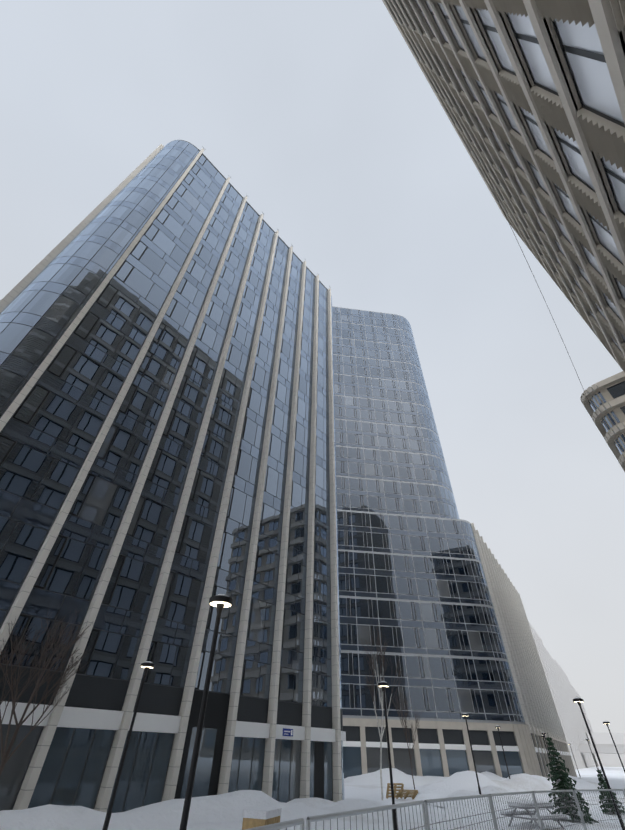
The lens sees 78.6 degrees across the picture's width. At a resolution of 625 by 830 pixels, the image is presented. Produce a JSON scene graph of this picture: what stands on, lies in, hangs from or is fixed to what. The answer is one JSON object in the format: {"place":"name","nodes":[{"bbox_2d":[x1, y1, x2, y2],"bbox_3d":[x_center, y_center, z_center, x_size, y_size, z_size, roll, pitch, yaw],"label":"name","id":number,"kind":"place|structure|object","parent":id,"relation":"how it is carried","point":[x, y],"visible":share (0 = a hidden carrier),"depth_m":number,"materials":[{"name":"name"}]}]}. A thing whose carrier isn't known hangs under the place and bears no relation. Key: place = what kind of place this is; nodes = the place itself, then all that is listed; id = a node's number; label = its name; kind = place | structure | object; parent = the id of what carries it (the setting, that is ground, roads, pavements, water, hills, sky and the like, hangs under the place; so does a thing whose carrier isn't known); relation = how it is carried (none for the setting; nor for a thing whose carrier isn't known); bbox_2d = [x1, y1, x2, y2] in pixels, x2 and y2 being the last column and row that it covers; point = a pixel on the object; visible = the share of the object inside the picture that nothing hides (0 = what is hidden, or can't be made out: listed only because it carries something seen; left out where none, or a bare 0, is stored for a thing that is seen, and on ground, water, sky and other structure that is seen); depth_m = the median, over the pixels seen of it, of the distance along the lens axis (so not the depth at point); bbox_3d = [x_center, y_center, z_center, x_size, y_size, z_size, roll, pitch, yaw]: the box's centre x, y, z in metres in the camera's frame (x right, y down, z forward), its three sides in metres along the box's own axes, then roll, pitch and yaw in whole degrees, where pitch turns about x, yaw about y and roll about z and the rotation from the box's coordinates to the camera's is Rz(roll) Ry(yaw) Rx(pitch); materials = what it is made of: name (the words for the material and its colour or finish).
{"place":"outdoors","nodes":[
{"label":"outdoors","id":0,"kind":"place"},
{"bbox_2d":[0,140,343,812],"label":"tower","id":1,"kind":"structure","parent":0,"point":[23,469],"depth_m":24.12,"materials":[{"name":"glass"}]},
{"bbox_2d":[0,0,624,732],"label":"sky","id":2,"kind":"structure","parent":0,"point":[321,114],"materials":[{"name":"grey"}]},
{"bbox_2d":[316,782,624,829],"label":"snow field","id":3,"kind":"structure","parent":0,"point":[370,792],"depth_m":20.82,"materials":[{"name":"white snow"}]},
{"bbox_2d":[0,608,91,775],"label":"bare tree","id":4,"kind":"object","parent":3,"relation":"on","point":[5,758],"visible":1,"depth_m":14.20,"materials":[{"name":"brown plant"}]},
{"bbox_2d":[0,790,403,829],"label":"snow bank","id":5,"kind":"structure","parent":3,"relation":"on","point":[224,807],"depth_m":14.28,"materials":[{"name":"white snow"}]},
{"bbox_2d":[174,810,345,829],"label":"snow bank","id":6,"kind":"structure","parent":3,"relation":"on","point":[287,815],"depth_m":14.95,"materials":[{"name":"white snow"}]},
{"bbox_2d":[242,806,281,829],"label":"crate","id":7,"kind":"object","parent":3,"relation":"on","point":[257,816],"visible":0.9,"depth_m":12.28,"materials":[{"name":"brown wood"}]},
{"bbox_2d":[284,802,432,819],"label":"snow bank","id":8,"kind":"structure","parent":3,"relation":"on","point":[340,808],"depth_m":18.83,"materials":[{"name":"white snow"}]},
{"bbox_2d":[360,623,403,799],"bbox_3d":[5.724,22.141,29.364,3.525,11.073,2.840,1,-42,0],"label":"birch tree","id":9,"kind":"object","parent":3,"relation":"on","point":[378,676],"visible":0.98,"depth_m":30.44,"materials":[{"name":"grey plant"}]},
{"bbox_2d":[386,783,417,798],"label":"pallets","id":10,"kind":"object","parent":3,"relation":"on","point":[409,793],"visible":0.94,"depth_m":26.29,"materials":[{"name":"brown wood"}]},
{"bbox_2d":[390,691,422,789],"bbox_3d":[8.550,28.636,33.683,2.886,7.204,2.258,1,-42,0],"label":"tree sapling","id":11,"kind":"object","parent":3,"relation":"on","point":[405,726],"visible":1,"depth_m":34.19,"materials":[{"name":"brown plant"}]},
{"bbox_2d":[344,768,505,785],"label":"snow bank","id":12,"kind":"structure","parent":3,"relation":"on","point":[373,778],"depth_m":42.08,"materials":[{"name":"white snow"}]},
{"bbox_2d":[245,789,624,829],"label":"fence","id":13,"kind":"object","parent":3,"relation":"on","point":[300,822],"visible":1,"depth_m":7.13,"materials":[{"name":"grey metal"}]},
{"bbox_2d":[421,785,531,808],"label":"snow bank","id":14,"kind":"structure","parent":3,"relation":"on","point":[489,789],"depth_m":25.11,"materials":[{"name":"white snow"}]},
{"bbox_2d":[403,771,622,795],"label":"snow bank","id":15,"kind":"structure","parent":3,"relation":"on","point":[461,780],"depth_m":34.38,"materials":[{"name":"white snow"}]},
{"bbox_2d":[500,801,567,828],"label":"picnic table","id":16,"kind":"object","parent":3,"relation":"on","point":[539,805],"visible":0.65,"depth_m":17.48,"materials":[{"name":"grey"}]},
{"bbox_2d":[545,733,598,823],"bbox_3d":[13.828,20.140,21.260,2.276,3.761,2.215,-12,-43,15],"label":"spruce","id":17,"kind":"object","parent":3,"relation":"on","point":[564,782],"visible":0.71,"depth_m":20.73,"materials":[{"name":"green plant"}]},
{"bbox_2d":[596,766,624,813],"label":"spruce","id":18,"kind":"object","parent":3,"relation":"on","point":[602,782],"visible":0.81,"depth_m":23.15,"materials":[{"name":"green plant"}]},
{"bbox_2d":[575,766,624,782],"bbox_3d":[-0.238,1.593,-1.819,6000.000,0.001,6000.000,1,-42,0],"label":"snowbank","id":19,"kind":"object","parent":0,"point":[615,774],"depth_m":93.88,"materials":[{"name":"white snow"}]},
{"bbox_2d":[0,144,345,811],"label":"tower frame","id":20,"kind":"object","parent":19,"relation":"on","point":[88,702],"visible":0.96,"depth_m":22.43,"materials":[{"name":"beige concrete"}]},
{"bbox_2d":[102,594,624,829],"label":"street lamps","id":21,"kind":"object","parent":19,"relation":"on","point":[220,602],"visible":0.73,"depth_m":12.15,"materials":[{"name":"black metal"}]},
{"bbox_2d":[332,306,456,518],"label":"tower frame","id":22,"kind":"object","parent":19,"relation":"on","point":[379,449],"visible":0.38,"depth_m":79.88,"materials":[{"name":"grey metal"}]},
{"bbox_2d":[332,307,459,518],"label":"glass facade","id":23,"kind":"structure","parent":22,"relation":"in","point":[371,501],"depth_m":79.50,"materials":[{"name":"glass"}]},
{"bbox_2d":[337,509,540,777],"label":"block frame","id":24,"kind":"object","parent":19,"relation":"on","point":[442,735],"visible":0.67,"depth_m":47.94,"materials":[{"name":"beige"}]},
{"bbox_2d":[337,511,524,777],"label":"glass facade","id":25,"kind":"object","parent":24,"relation":"attached to","point":[431,763],"visible":0.6,"depth_m":53.69,"materials":[{"name":"glass"}]},
{"bbox_2d":[382,0,624,371],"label":"building wall","id":26,"kind":"structure","parent":19,"relation":"on","point":[597,136],"depth_m":17.23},
{"bbox_2d":[413,0,624,349],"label":"windows","id":27,"kind":"structure","parent":26,"relation":"in","point":[593,83],"depth_m":12.09,"materials":[{"name":"glass"}]},
{"bbox_2d":[478,159,590,406],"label":"cable","id":28,"kind":"object","parent":26,"relation":"attached to","point":[534,277],"visible":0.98,"depth_m":42.17,"materials":[{"name":"black metal"}]},
{"bbox_2d":[471,523,576,777],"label":"building","id":29,"kind":"structure","parent":19,"relation":"on","point":[538,707],"depth_m":66.50,"materials":[{"name":"beige concrete"}]},
{"bbox_2d":[536,753,551,777],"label":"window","id":30,"kind":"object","parent":29,"relation":"attached to","point":[543,764],"depth_m":50.28,"materials":[{"name":"grey glass"}]},
{"bbox_2d":[528,621,595,769],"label":"building","id":31,"kind":"structure","parent":19,"relation":"on","point":[564,692],"depth_m":181.90,"materials":[{"name":"grey concrete"}]},
{"bbox_2d":[578,722,624,753],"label":"building","id":32,"kind":"structure","parent":19,"relation":"on","point":[603,748],"depth_m":166.62,"materials":[{"name":"grey concrete"}]},
{"bbox_2d":[585,732,624,766],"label":"buildings","id":33,"kind":"structure","parent":19,"relation":"on","point":[610,760],"depth_m":230.01,"materials":[{"name":"grey concrete"}]},
{"bbox_2d":[580,371,624,471],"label":"block","id":34,"kind":"structure","parent":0,"point":[615,431],"depth_m":47.15,"materials":[{"name":"beige concrete"}]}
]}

